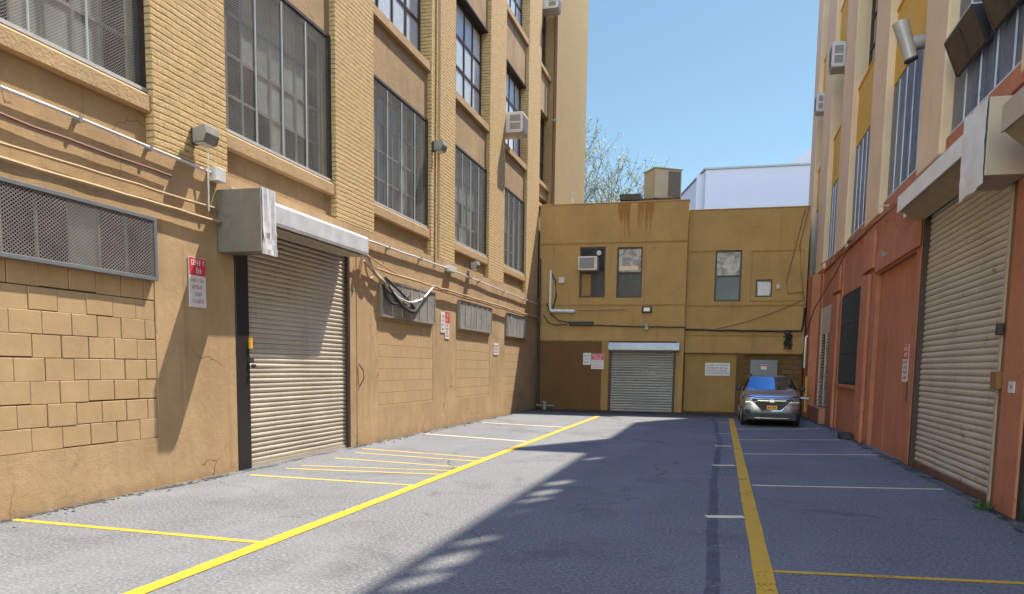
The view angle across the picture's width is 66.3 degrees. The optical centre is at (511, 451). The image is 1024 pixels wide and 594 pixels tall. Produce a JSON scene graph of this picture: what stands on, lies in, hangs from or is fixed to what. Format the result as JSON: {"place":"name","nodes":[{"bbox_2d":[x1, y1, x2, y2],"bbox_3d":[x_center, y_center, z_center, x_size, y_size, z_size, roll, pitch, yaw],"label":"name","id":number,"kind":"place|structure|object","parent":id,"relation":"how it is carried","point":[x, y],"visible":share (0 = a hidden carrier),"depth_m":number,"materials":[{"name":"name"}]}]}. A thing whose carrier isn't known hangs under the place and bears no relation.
{"place":"outdoors","nodes":[
{"label":"outdoors","id":0,"kind":"place"},
{"bbox_2d":[0,408,1023,593],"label":"ground","id":1,"kind":"structure","parent":0,"point":[610,502],"depth_m":8.82,"materials":[{"name":"asphalt"}]},
{"bbox_2d":[13,519,259,542],"bbox_3d":[-3.963,0.820,8.141,3.143,0.001,0.095,3,6,17],"label":"parking line","id":2,"kind":"object","parent":1,"relation":"on","point":[145,531],"visible":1,"depth_m":8.11,"materials":[{"name":"yellow paint"}]},
{"bbox_2d":[1,414,507,522],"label":"gutter grime","id":3,"kind":"object","parent":1,"relation":"on","point":[102,500],"visible":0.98,"depth_m":11.04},
{"bbox_2d":[0,0,588,520],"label":"brick building","id":4,"kind":"structure","parent":1,"relation":"on","point":[124,368],"depth_m":13.30,"materials":[{"name":"brick"}]},
{"bbox_2d":[0,0,150,113],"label":"window","id":5,"kind":"structure","parent":4,"relation":"in","point":[98,46],"depth_m":9.60,"materials":[{"name":"glass"}]},
{"bbox_2d":[0,112,171,176],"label":"cable","id":6,"kind":"object","parent":4,"relation":"attached to","point":[71,140],"visible":1,"depth_m":9.26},
{"bbox_2d":[0,81,212,174],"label":"conduit","id":7,"kind":"object","parent":4,"relation":"attached to","point":[78,118],"visible":1,"depth_m":9.47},
{"bbox_2d":[0,141,217,209],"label":"cable","id":8,"kind":"object","parent":4,"relation":"attached to","point":[92,171],"visible":1,"depth_m":9.58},
{"bbox_2d":[0,155,220,223],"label":"cable","id":9,"kind":"object","parent":4,"relation":"attached to","point":[50,173],"visible":1,"depth_m":9.58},
{"bbox_2d":[188,256,206,307],"bbox_3d":[-4.628,-2.479,11.545,0.016,0.720,0.380,2,6,15],"label":"wall sign","id":10,"kind":"object","parent":4,"relation":"attached to","point":[197,280],"visible":1,"depth_m":11.53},
{"bbox_2d":[191,124,219,147],"bbox_3d":[-4.449,-4.542,11.323,0.308,0.255,0.327,2,6,15],"label":"wall lamp","id":11,"kind":"object","parent":4,"relation":"attached to","point":[205,135],"visible":1,"depth_m":11.22,"materials":[{"name":"metal"}]},
{"bbox_2d":[207,149,209,210],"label":"cable","id":12,"kind":"object","parent":11,"relation":"hanging from","point":[208,183],"visible":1,"depth_m":11.56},
{"bbox_2d":[209,167,225,183],"bbox_3d":[-4.425,-4.141,11.776,0.157,0.200,0.220,2,6,15],"label":"junction box","id":13,"kind":"object","parent":4,"relation":"attached to","point":[218,176],"visible":0.81,"depth_m":11.69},
{"bbox_2d":[224,0,334,195],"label":"window","id":14,"kind":"structure","parent":4,"relation":"in","point":[273,65],"depth_m":13.76,"materials":[{"name":"glass"}]},
{"bbox_2d":[216,187,367,470],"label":"roller door","id":15,"kind":"structure","parent":4,"relation":"in","point":[295,271],"depth_m":14.13,"materials":[{"name":"beige paint"}]},
{"bbox_2d":[359,260,374,278],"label":"cable","id":16,"kind":"object","parent":4,"relation":"attached to","point":[366,271],"visible":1,"depth_m":16.70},
{"bbox_2d":[358,255,394,290],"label":"cable","id":17,"kind":"object","parent":4,"relation":"attached to","point":[369,260],"visible":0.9,"depth_m":16.85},
{"bbox_2d":[360,257,417,304],"bbox_3d":[-2.757,-3.847,18.058,0.072,0.809,3.115,3,6,15],"label":"cable","id":18,"kind":"object","parent":4,"relation":"attached to","point":[381,281],"visible":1,"depth_m":17.55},
{"bbox_2d":[369,256,408,277],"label":"cable","id":19,"kind":"object","parent":4,"relation":"attached to","point":[386,267],"visible":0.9,"depth_m":17.68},
{"bbox_2d":[382,283,409,304],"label":"cable","id":20,"kind":"object","parent":4,"relation":"attached to","point":[388,298],"visible":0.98,"depth_m":17.88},
{"bbox_2d":[364,257,433,302],"bbox_3d":[-2.598,-3.989,18.626,0.086,0.877,4.321,2,6,15],"label":"cable","id":21,"kind":"object","parent":4,"relation":"attached to","point":[368,262],"visible":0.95,"depth_m":18.64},
{"bbox_2d":[385,277,417,308],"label":"cable","id":22,"kind":"object","parent":4,"relation":"attached to","point":[398,290],"visible":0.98,"depth_m":18.46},
{"bbox_2d":[374,80,429,238],"bbox_3d":[-2.759,-6.892,18.857,0.365,2.960,3.520,2,6,15],"label":"window","id":23,"kind":"structure","parent":4,"relation":"in","point":[397,135],"depth_m":18.96,"materials":[{"name":"glass"}]},
{"bbox_2d":[373,0,430,71],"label":"window","id":24,"kind":"structure","parent":4,"relation":"in","point":[400,18],"depth_m":19.06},
{"bbox_2d":[383,278,424,312],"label":"cable","id":25,"kind":"object","parent":4,"relation":"attached to","point":[396,298],"visible":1,"depth_m":18.66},
{"bbox_2d":[368,240,447,268],"bbox_3d":[-2.529,-4.779,19.073,0.093,0.108,5.651,2,6,15],"label":"conduit","id":26,"kind":"object","parent":4,"relation":"attached to","point":[399,251],"visible":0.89,"depth_m":18.77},
{"bbox_2d":[437,0,440,258],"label":"drainpipe","id":27,"kind":"object","parent":4,"relation":"attached to","point":[438,137],"visible":1,"depth_m":20.66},
{"bbox_2d":[432,139,446,153],"bbox_3d":[-1.902,-7.945,20.464,0.340,0.282,0.361,2,6,15],"label":"wall lamp","id":28,"kind":"object","parent":4,"relation":"attached to","point":[439,146],"visible":1,"depth_m":20.32,"materials":[{"name":"metal"}]},
{"bbox_2d":[440,312,444,332],"bbox_3d":[-1.919,-3.570,21.755,0.015,0.560,0.340,2,6,15],"label":"wall sign","id":29,"kind":"object","parent":4,"relation":"attached to","point":[442,322],"visible":1,"depth_m":21.72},
{"bbox_2d":[445,311,448,338],"bbox_3d":[-1.825,-3.547,22.107,0.016,0.760,0.340,2,6,15],"label":"wall sign","id":30,"kind":"object","parent":4,"relation":"attached to","point":[446,325],"visible":1,"depth_m":22.07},
{"bbox_2d":[445,265,455,272],"bbox_3d":[-1.712,-5.105,22.019,0.157,0.160,0.500,2,6,15],"label":"junction box","id":31,"kind":"object","parent":4,"relation":"attached to","point":[451,269],"visible":1,"depth_m":21.85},
{"bbox_2d":[375,267,540,318],"bbox_3d":[-0.840,-4.812,25.302,0.063,0.136,16.801,2,6,15],"label":"cable","id":32,"kind":"object","parent":4,"relation":"attached to","point":[397,275],"visible":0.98,"depth_m":21.44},
{"bbox_2d":[455,147,487,264],"bbox_3d":[-1.384,-7.430,24.041,0.365,2.960,3.420,2,6,15],"label":"window","id":33,"kind":"structure","parent":4,"relation":"in","point":[467,177],"depth_m":24.30,"materials":[{"name":"glass"}]},
{"bbox_2d":[456,0,488,132],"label":"window","id":34,"kind":"structure","parent":4,"relation":"in","point":[468,36],"depth_m":23.99,"materials":[{"name":"glass"}]},
{"bbox_2d":[469,261,479,269],"bbox_3d":[-1.146,-5.642,23.849,0.286,0.237,0.304,2,6,15],"label":"wall lamp","id":35,"kind":"object","parent":4,"relation":"attached to","point":[475,265],"visible":1,"depth_m":23.72,"materials":[{"name":"metal"}]},
{"bbox_2d":[433,288,538,319],"bbox_3d":[-0.474,-4.887,26.704,0.051,0.096,12.700,2,6,15],"label":"conduit","id":36,"kind":"object","parent":4,"relation":"attached to","point":[482,303],"visible":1,"depth_m":24.73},
{"bbox_2d":[493,343,498,354],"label":"wall sign","id":37,"kind":"object","parent":4,"relation":"attached to","point":[496,349],"visible":1,"depth_m":27.03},
{"bbox_2d":[456,271,537,303],"bbox_3d":[-0.088,-5.700,28.285,0.091,0.137,12.500,2,6,15],"label":"conduit","id":38,"kind":"object","parent":4,"relation":"attached to","point":[478,281],"visible":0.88,"depth_m":26.17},
{"bbox_2d":[504,190,524,281],"bbox_3d":[-0.056,-7.950,29.046,0.365,2.960,3.230,2,6,15],"label":"window","id":39,"kind":"structure","parent":4,"relation":"in","point":[513,259],"depth_m":29.41,"materials":[{"name":"glass"}]},
{"bbox_2d":[505,68,526,170],"bbox_3d":[0.007,-12.175,28.591,0.365,3.060,3.230,2,6,15],"label":"window","id":40,"kind":"structure","parent":4,"relation":"in","point":[513,91],"depth_m":29.06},
{"bbox_2d":[505,111,527,139],"bbox_3d":[0.058,-11.405,27.476,0.870,0.690,0.822,2,6,15],"label":"air conditioner","id":41,"kind":"object","parent":4,"relation":"attached to","point":[517,125],"visible":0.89,"depth_m":27.10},
{"bbox_2d":[507,0,528,45],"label":"window","id":42,"kind":"structure","parent":4,"relation":"in","point":[514,7],"depth_m":28.80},
{"bbox_2d":[539,116,548,192],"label":"window","id":43,"kind":"structure","parent":4,"relation":"in","point":[541,183],"depth_m":33.86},
{"bbox_2d":[541,15,551,82],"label":"window","id":44,"kind":"structure","parent":4,"relation":"in","point":[543,68],"depth_m":33.37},
{"bbox_2d":[542,0,560,16],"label":"air conditioner","id":45,"kind":"object","parent":4,"relation":"attached to","point":[551,7],"visible":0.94,"depth_m":32.09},
{"bbox_2d":[551,15,557,203],"bbox_3d":[1.871,-17.102,33.395,0.136,13.600,0.133,2,6,15],"label":"drainpipe","id":46,"kind":"object","parent":4,"relation":"attached to","point":[554,108],"visible":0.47,"depth_m":33.60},
{"bbox_2d":[254,475,408,484],"bbox_3d":[-2.778,0.434,11.885,2.773,0.001,0.083,3,6,17],"label":"parking line","id":47,"kind":"object","parent":1,"relation":"on","point":[330,479],"visible":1,"depth_m":11.90,"materials":[{"name":"yellow paint"}]},
{"bbox_2d":[122,416,599,593],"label":"lane line","id":48,"kind":"object","parent":1,"relation":"on","point":[144,589],"visible":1,"depth_m":8.18,"materials":[{"name":"yellow paint"}]},
{"bbox_2d":[285,468,439,474],"bbox_3d":[-2.461,0.331,12.889,2.680,0.001,0.074,2,6,10],"label":"parking line","id":49,"kind":"object","parent":1,"relation":"on","point":[360,471],"visible":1,"depth_m":12.88,"materials":[{"name":"yellow paint"}]},
{"bbox_2d":[302,465,449,470],"bbox_3d":[-2.317,0.285,13.331,2.637,0.001,0.063,2,6,8],"label":"parking line","id":50,"kind":"object","parent":1,"relation":"on","point":[369,467],"visible":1,"depth_m":13.30,"materials":[{"name":"yellow paint"}]},
{"bbox_2d":[339,458,457,466],"bbox_3d":[-2.102,0.201,14.146,2.650,0.001,0.074,4,7,23],"label":"parking line","id":51,"kind":"object","parent":1,"relation":"on","point":[396,462],"visible":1,"depth_m":14.12,"materials":[{"name":"yellow paint"}]},
{"bbox_2d":[356,452,470,460],"bbox_3d":[-1.886,0.106,15.053,2.711,0.001,0.075,4,7,25],"label":"parking line","id":52,"kind":"object","parent":1,"relation":"on","point":[421,457],"visible":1,"depth_m":14.95,"materials":[{"name":"yellow paint"}]},
{"bbox_2d":[363,448,482,457],"bbox_3d":[-1.820,0.038,15.693,2.943,0.001,0.084,4,7,27],"label":"parking line","id":53,"kind":"object","parent":1,"relation":"on","point":[423,453],"visible":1,"depth_m":15.64,"materials":[{"name":"yellow paint"}]},
{"bbox_2d":[433,434,526,441],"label":"parking line","id":54,"kind":"object","parent":1,"relation":"on","point":[476,437],"visible":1,"depth_m":19.28,"materials":[{"name":"paint"}]},
{"bbox_2d":[10,409,1023,543],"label":"grit","id":55,"kind":"object","parent":1,"relation":"on","point":[190,482],"visible":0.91,"depth_m":11.71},
{"bbox_2d":[536,258,540,408],"bbox_3d":[1.119,-4.864,32.681,0.097,6.200,0.095,2,6,15],"label":"standpipe","id":56,"kind":"object","parent":1,"relation":"on","point":[538,343],"visible":1,"depth_m":32.64,"materials":[{"name":"metal"}]},
{"bbox_2d":[584,116,670,202],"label":"bare tree","id":57,"kind":"object","parent":1,"relation":"on","point":[607,193],"visible":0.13,"depth_m":50.52,"materials":[{"name":"grey plant"}]},
{"bbox_2d":[541,408,738,414],"bbox_3d":[6.037,-1.554,31.550,10.434,0.001,1.193,2,6,15],"label":"gutter grime","id":58,"kind":"object","parent":1,"relation":"on","point":[652,412],"visible":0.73,"depth_m":31.55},
{"bbox_2d":[536,401,553,408],"bbox_3d":[1.371,-1.904,32.608,0.750,0.331,0.320,2,6,15],"label":"drain fitting","id":59,"kind":"object","parent":58,"relation":"on","point":[544,405],"visible":1,"depth_m":32.53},
{"bbox_2d":[539,199,810,413],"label":"building","id":60,"kind":"structure","parent":1,"relation":"on","point":[673,263],"depth_m":31.66,"materials":[{"name":"paint"}]},
{"bbox_2d":[549,270,551,308],"bbox_3d":[1.598,-6.659,32.597,0.107,1.700,0.105,2,6,15],"label":"conduit","id":61,"kind":"object","parent":60,"relation":"attached to","point":[550,285],"visible":1,"depth_m":32.55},
{"bbox_2d":[550,309,574,312],"bbox_3d":[2.097,-5.809,32.526,1.033,0.166,0.143,2,6,15],"label":"conduit","id":62,"kind":"object","parent":60,"relation":"attached to","point":[562,310],"visible":1,"depth_m":32.48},
{"bbox_2d":[570,192,574,203],"bbox_3d":[2.530,-10.378,32.980,0.180,0.940,0.180,2,6,15],"label":"vent pipe","id":63,"kind":"object","parent":60,"relation":"on","point":[572,194],"visible":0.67,"depth_m":32.91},
{"bbox_2d":[569,322,593,325],"bbox_3d":[2.864,-5.268,32.422,1.010,0.170,0.117,2,6,15],"label":"splice box","id":64,"kind":"object","parent":60,"relation":"attached to","point":[581,323],"visible":1,"depth_m":32.37,"materials":[{"name":"black paint"}]},
{"bbox_2d":[583,353,590,364],"bbox_3d":[3.112,-3.831,32.558,0.320,0.490,0.015,2,6,15],"label":"wall sign","id":65,"kind":"object","parent":60,"relation":"attached to","point":[586,358],"visible":1,"depth_m":32.55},
{"bbox_2d":[578,256,598,271],"bbox_3d":[3.124,-7.640,32.020,0.780,0.560,0.530,2,6,15],"label":"air conditioner","id":66,"kind":"object","parent":60,"relation":"attached to","point":[588,263],"visible":1,"depth_m":31.79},
{"bbox_2d":[579,247,605,297],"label":"window","id":67,"kind":"structure","parent":60,"relation":"in","point":[592,284],"depth_m":32.24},
{"bbox_2d":[591,353,603,368],"bbox_3d":[3.535,-3.718,32.455,0.520,0.640,0.016,2,6,15],"label":"wall sign","id":68,"kind":"object","parent":60,"relation":"attached to","point":[597,361],"visible":1,"depth_m":32.45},
{"bbox_2d":[577,308,626,309],"bbox_3d":[3.697,-5.816,32.155,2.050,0.069,0.048,2,6,15],"label":"conduit","id":69,"kind":"object","parent":60,"relation":"attached to","point":[605,309],"visible":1,"depth_m":32.08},
{"bbox_2d":[546,303,685,327],"bbox_3d":[4.186,-5.552,32.036,5.724,1.025,0.098,2,6,14],"label":"cable","id":70,"kind":"object","parent":60,"relation":"attached to","point":[618,325],"visible":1,"depth_m":32.01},
{"bbox_2d":[616,247,642,297],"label":"window","id":71,"kind":"structure","parent":60,"relation":"in","point":[629,259],"depth_m":31.86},
{"bbox_2d":[608,342,679,411],"bbox_3d":[5.360,-3.023,32.047,2.848,2.800,0.620,2,6,15],"label":"roller door","id":72,"kind":"structure","parent":60,"relation":"in","point":[641,377],"depth_m":32.14,"materials":[{"name":"metal"}]},
{"bbox_2d":[642,306,651,312],"bbox_3d":[5.445,-5.718,31.675,0.400,0.240,0.147,2,6,15],"label":"wall lamp","id":73,"kind":"object","parent":60,"relation":"attached to","point":[646,309],"visible":1,"depth_m":31.62,"materials":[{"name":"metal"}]},
{"bbox_2d":[643,167,682,200],"bbox_3d":[6.459,-10.976,33.747,1.717,2.080,1.658,2,6,15],"label":"rooftop unit","id":74,"kind":"object","parent":60,"relation":"on","point":[662,183],"visible":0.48,"depth_m":33.22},
{"bbox_2d":[683,354,736,411],"bbox_3d":[8.059,-2.796,31.989,2.040,2.360,0.300,2,6,15],"label":"blocked doorway","id":75,"kind":"structure","parent":60,"relation":"in","point":[702,392],"depth_m":31.87,"materials":[{"name":"paint"}]},
{"bbox_2d":[705,363,729,375],"bbox_3d":[8.302,-3.310,31.705,0.970,0.510,0.015,2,6,15],"label":"wall sign","id":76,"kind":"object","parent":60,"relation":"attached to","point":[717,369],"visible":1,"depth_m":31.70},
{"bbox_2d":[714,250,742,300],"bbox_3d":[8.604,-6.973,31.249,1.020,2.000,0.090,2,6,15],"label":"window","id":77,"kind":"structure","parent":60,"relation":"in","point":[728,263],"depth_m":31.24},
{"bbox_2d":[685,307,805,331],"bbox_3d":[9.192,-5.201,31.087,4.568,0.955,0.101,2,6,15],"label":"cable","id":78,"kind":"object","parent":60,"relation":"attached to","point":[754,330],"visible":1,"depth_m":30.98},
{"bbox_2d":[717,300,801,328],"bbox_3d":[9.760,-5.397,30.976,3.208,1.142,0.023,2,6,15],"label":"cable","id":79,"kind":"object","parent":60,"relation":"attached to","point":[759,317],"visible":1,"depth_m":30.98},
{"bbox_2d":[749,360,777,377],"bbox_3d":[10.001,-2.971,31.214,1.050,1.310,0.201,2,6,15],"label":"door frame","id":80,"kind":"object","parent":60,"relation":"attached to","point":[763,367],"visible":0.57,"depth_m":31.09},
{"bbox_2d":[755,279,771,296],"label":"window","id":81,"kind":"structure","parent":60,"relation":"in","point":[763,287],"depth_m":30.93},
{"bbox_2d":[743,355,801,395],"bbox_3d":[10.377,-2.698,31.394,2.210,2.360,0.280,2,6,15],"label":"blocked doorway","id":82,"kind":"structure","parent":60,"relation":"in","point":[791,365],"depth_m":31.05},
{"bbox_2d":[783,331,792,348],"bbox_3d":[10.816,-4.352,30.732,0.410,0.708,0.156,2,6,15],"label":"cable tangle","id":83,"kind":"object","parent":60,"relation":"attached to","point":[788,341],"visible":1,"depth_m":30.71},
{"bbox_2d":[786,210,804,293],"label":"cable","id":84,"kind":"object","parent":60,"relation":"attached to","point":[793,254],"visible":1,"depth_m":30.41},
{"bbox_2d":[800,207,809,304],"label":"cable","id":85,"kind":"object","parent":60,"relation":"attached to","point":[800,256],"visible":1,"depth_m":30.36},
{"bbox_2d":[704,416,722,593],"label":"pavement crack","id":86,"kind":"object","parent":1,"relation":"on","point":[713,571],"visible":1,"depth_m":8.52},
{"bbox_2d":[705,515,744,517],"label":"parking line","id":87,"kind":"object","parent":1,"relation":"on","point":[724,516],"visible":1,"depth_m":9.39,"materials":[{"name":"paint"}]},
{"bbox_2d":[729,418,777,593],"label":"lane line","id":88,"kind":"object","parent":1,"relation":"on","point":[760,562],"visible":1,"depth_m":8.57,"materials":[{"name":"yellow paint"}]},
{"bbox_2d":[736,374,804,425],"bbox_3d":[8.604,-1.772,26.352,2.150,1.629,4.358,2,6,15],"label":"parked car","id":89,"kind":"object","parent":1,"relation":"on","point":[770,397],"visible":1,"depth_m":24.56,"materials":[{"name":"silver metal"}]},
{"bbox_2d":[810,454,867,454],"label":"parking line","id":90,"kind":"object","parent":1,"relation":"on","point":[838,454],"visible":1,"depth_m":16.59,"materials":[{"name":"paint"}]},
{"bbox_2d":[837,432,852,439],"bbox_3d":[8.696,-0.401,20.475,0.295,0.156,0.700,2,6,15],"label":"black box","id":91,"kind":"object","parent":1,"relation":"on","point":[845,435],"visible":1,"depth_m":20.16,"materials":[{"name":"paint"}]},
{"bbox_2d":[753,485,943,489],"bbox_3d":[5.090,0.547,11.911,2.844,0.001,0.091,1,6,2],"label":"parking line","id":92,"kind":"object","parent":1,"relation":"on","point":[846,487],"visible":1,"depth_m":11.91,"materials":[{"name":"paint"}]},
{"bbox_2d":[774,570,1023,583],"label":"parking line","id":93,"kind":"object","parent":1,"relation":"on","point":[909,577],"visible":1,"depth_m":6.72,"materials":[{"name":"yellow paint"}]},
{"bbox_2d":[800,0,1023,521],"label":"factory building","id":94,"kind":"structure","parent":1,"relation":"on","point":[930,142],"depth_m":14.30,"materials":[{"name":"paint"}]},
{"bbox_2d":[803,376,807,411],"bbox_3d":[10.867,-2.113,29.025,0.088,1.300,0.086,2,6,15],"label":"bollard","id":95,"kind":"object","parent":94,"relation":"attached to","point":[806,383],"visible":1,"depth_m":28.99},
{"bbox_2d":[803,336,807,367],"bbox_3d":[10.971,-3.714,29.307,0.117,1.226,0.078,2,6,15],"label":"downpipe","id":96,"kind":"object","parent":94,"relation":"attached to","point":[805,351],"visible":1,"depth_m":29.29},
{"bbox_2d":[813,213,817,272],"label":"window","id":97,"kind":"structure","parent":94,"relation":"in","point":[817,213],"depth_m":31.99,"materials":[{"name":"grey"}]},
{"bbox_2d":[814,93,824,115],"bbox_3d":[12.036,-13.379,30.249,0.650,0.690,0.622,2,6,15],"label":"air conditioner","id":98,"kind":"object","parent":94,"relation":"attached to","point":[819,105],"visible":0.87,"depth_m":30.03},
{"bbox_2d":[805,244,850,332],"bbox_3d":[10.396,-5.178,26.130,0.086,2.138,8.015,2,6,13],"label":"cable","id":99,"kind":"object","parent":94,"relation":"attached to","point":[828,285],"visible":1,"depth_m":25.26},
{"bbox_2d":[827,180,837,259],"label":"window","id":100,"kind":"structure","parent":94,"relation":"in","point":[836,193],"depth_m":27.11,"materials":[{"name":"grey"}]},
{"bbox_2d":[828,41,845,74],"bbox_3d":[10.672,-12.707,25.326,0.750,0.770,0.722,2,6,15],"label":"air conditioner","id":101,"kind":"object","parent":94,"relation":"attached to","point":[837,53],"visible":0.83,"depth_m":25.06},
{"bbox_2d":[834,286,860,388],"bbox_3d":[9.512,-3.140,22.054,0.190,2.695,3.900,2,6,15],"label":"barred window","id":102,"kind":"structure","parent":94,"relation":"in","point":[851,301],"depth_m":22.17,"materials":[{"name":"black paint"}]},
{"bbox_2d":[820,202,897,264],"bbox_3d":[9.340,-5.838,21.506,0.046,0.443,14.702,2,6,15],"label":"cable","id":103,"kind":"object","parent":94,"relation":"attached to","point":[860,229],"visible":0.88,"depth_m":19.75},
{"bbox_2d":[849,128,869,237],"bbox_3d":[9.738,-7.371,21.372,0.380,2.540,3.350,2,6,15],"label":"window","id":104,"kind":"structure","parent":94,"relation":"in","point":[860,152],"depth_m":21.83,"materials":[{"name":"grey"}]},
{"bbox_2d":[858,0,877,90],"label":"window","id":105,"kind":"structure","parent":94,"relation":"in","point":[875,2],"depth_m":22.23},
{"bbox_2d":[885,49,924,200],"bbox_3d":[8.375,-6.837,16.237,0.380,2.540,3.630,2,6,15],"label":"window","id":106,"kind":"structure","parent":94,"relation":"in","point":[913,92],"depth_m":16.68,"materials":[{"name":"grey"}]},
{"bbox_2d":[901,344,909,381],"bbox_3d":[7.829,-1.748,15.611,0.016,0.740,0.470,2,6,15],"label":"wall sign","id":107,"kind":"object","parent":94,"relation":"attached to","point":[906,349],"visible":1,"depth_m":15.56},
{"bbox_2d":[892,18,925,64],"bbox_3d":[7.492,-7.644,14.642,0.785,0.791,0.310,1,6,4],"label":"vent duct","id":108,"kind":"object","parent":94,"relation":"attached to","point":[909,44],"visible":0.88,"depth_m":14.55,"materials":[{"name":"metal"}]},
{"bbox_2d":[897,95,1023,506],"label":"roller door","id":109,"kind":"structure","parent":94,"relation":"in","point":[966,200],"depth_m":11.74,"materials":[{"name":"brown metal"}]},
{"bbox_2d":[944,2,990,76],"bbox_3d":[6.824,-6.161,11.805,0.270,0.540,1.428,2,6,15],"label":"vent hood","id":110,"kind":"object","parent":94,"relation":"attached to","point":[967,40],"visible":0.92,"depth_m":11.62,"materials":[{"name":"brown metal"}]},
{"bbox_2d":[948,0,1023,136],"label":"window","id":111,"kind":"structure","parent":94,"relation":"in","point":[1002,54],"depth_m":11.48,"materials":[{"name":"grey"}]},
{"bbox_2d":[982,0,1021,30],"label":"vent hood","id":112,"kind":"object","parent":94,"relation":"attached to","point":[998,12],"visible":1,"depth_m":10.52,"materials":[{"name":"brown metal"}]},
{"bbox_2d":[1008,381,1014,392],"bbox_3d":[6.139,-0.788,9.644,0.015,0.140,0.200,2,6,15],"label":"wall sign","id":113,"kind":"object","parent":94,"relation":"attached to","point":[1011,386],"visible":1,"depth_m":9.62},
{"bbox_2d":[1000,86,1023,521],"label":"roller door","id":114,"kind":"structure","parent":94,"relation":"in","point":[1012,122],"depth_m":8.63,"materials":[{"name":"black paint"}]},
{"bbox_2d":[807,418,1022,532],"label":"gutter grime","id":115,"kind":"object","parent":1,"relation":"on","point":[990,511],"visible":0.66,"depth_m":13.04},
{"bbox_2d":[970,499,996,510],"bbox_3d":[6.068,0.688,10.126,0.301,0.140,0.453,4,7,26],"label":"weed","id":116,"kind":"object","parent":1,"relation":"on","point":[979,506],"visible":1,"depth_m":10.12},
{"bbox_2d":[620,193,642,201],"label":"steel platform","id":117,"kind":"structure","parent":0,"point":[630,197],"depth_m":32.27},
{"bbox_2d":[584,0,818,202],"label":"sky","id":118,"kind":"structure","parent":0,"point":[698,84],"materials":[{"name":"blue"}]},
{"bbox_2d":[681,148,810,210],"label":"white building","id":119,"kind":"structure","parent":0,"point":[771,185],"depth_m":65.28,"materials":[{"name":"paint"}]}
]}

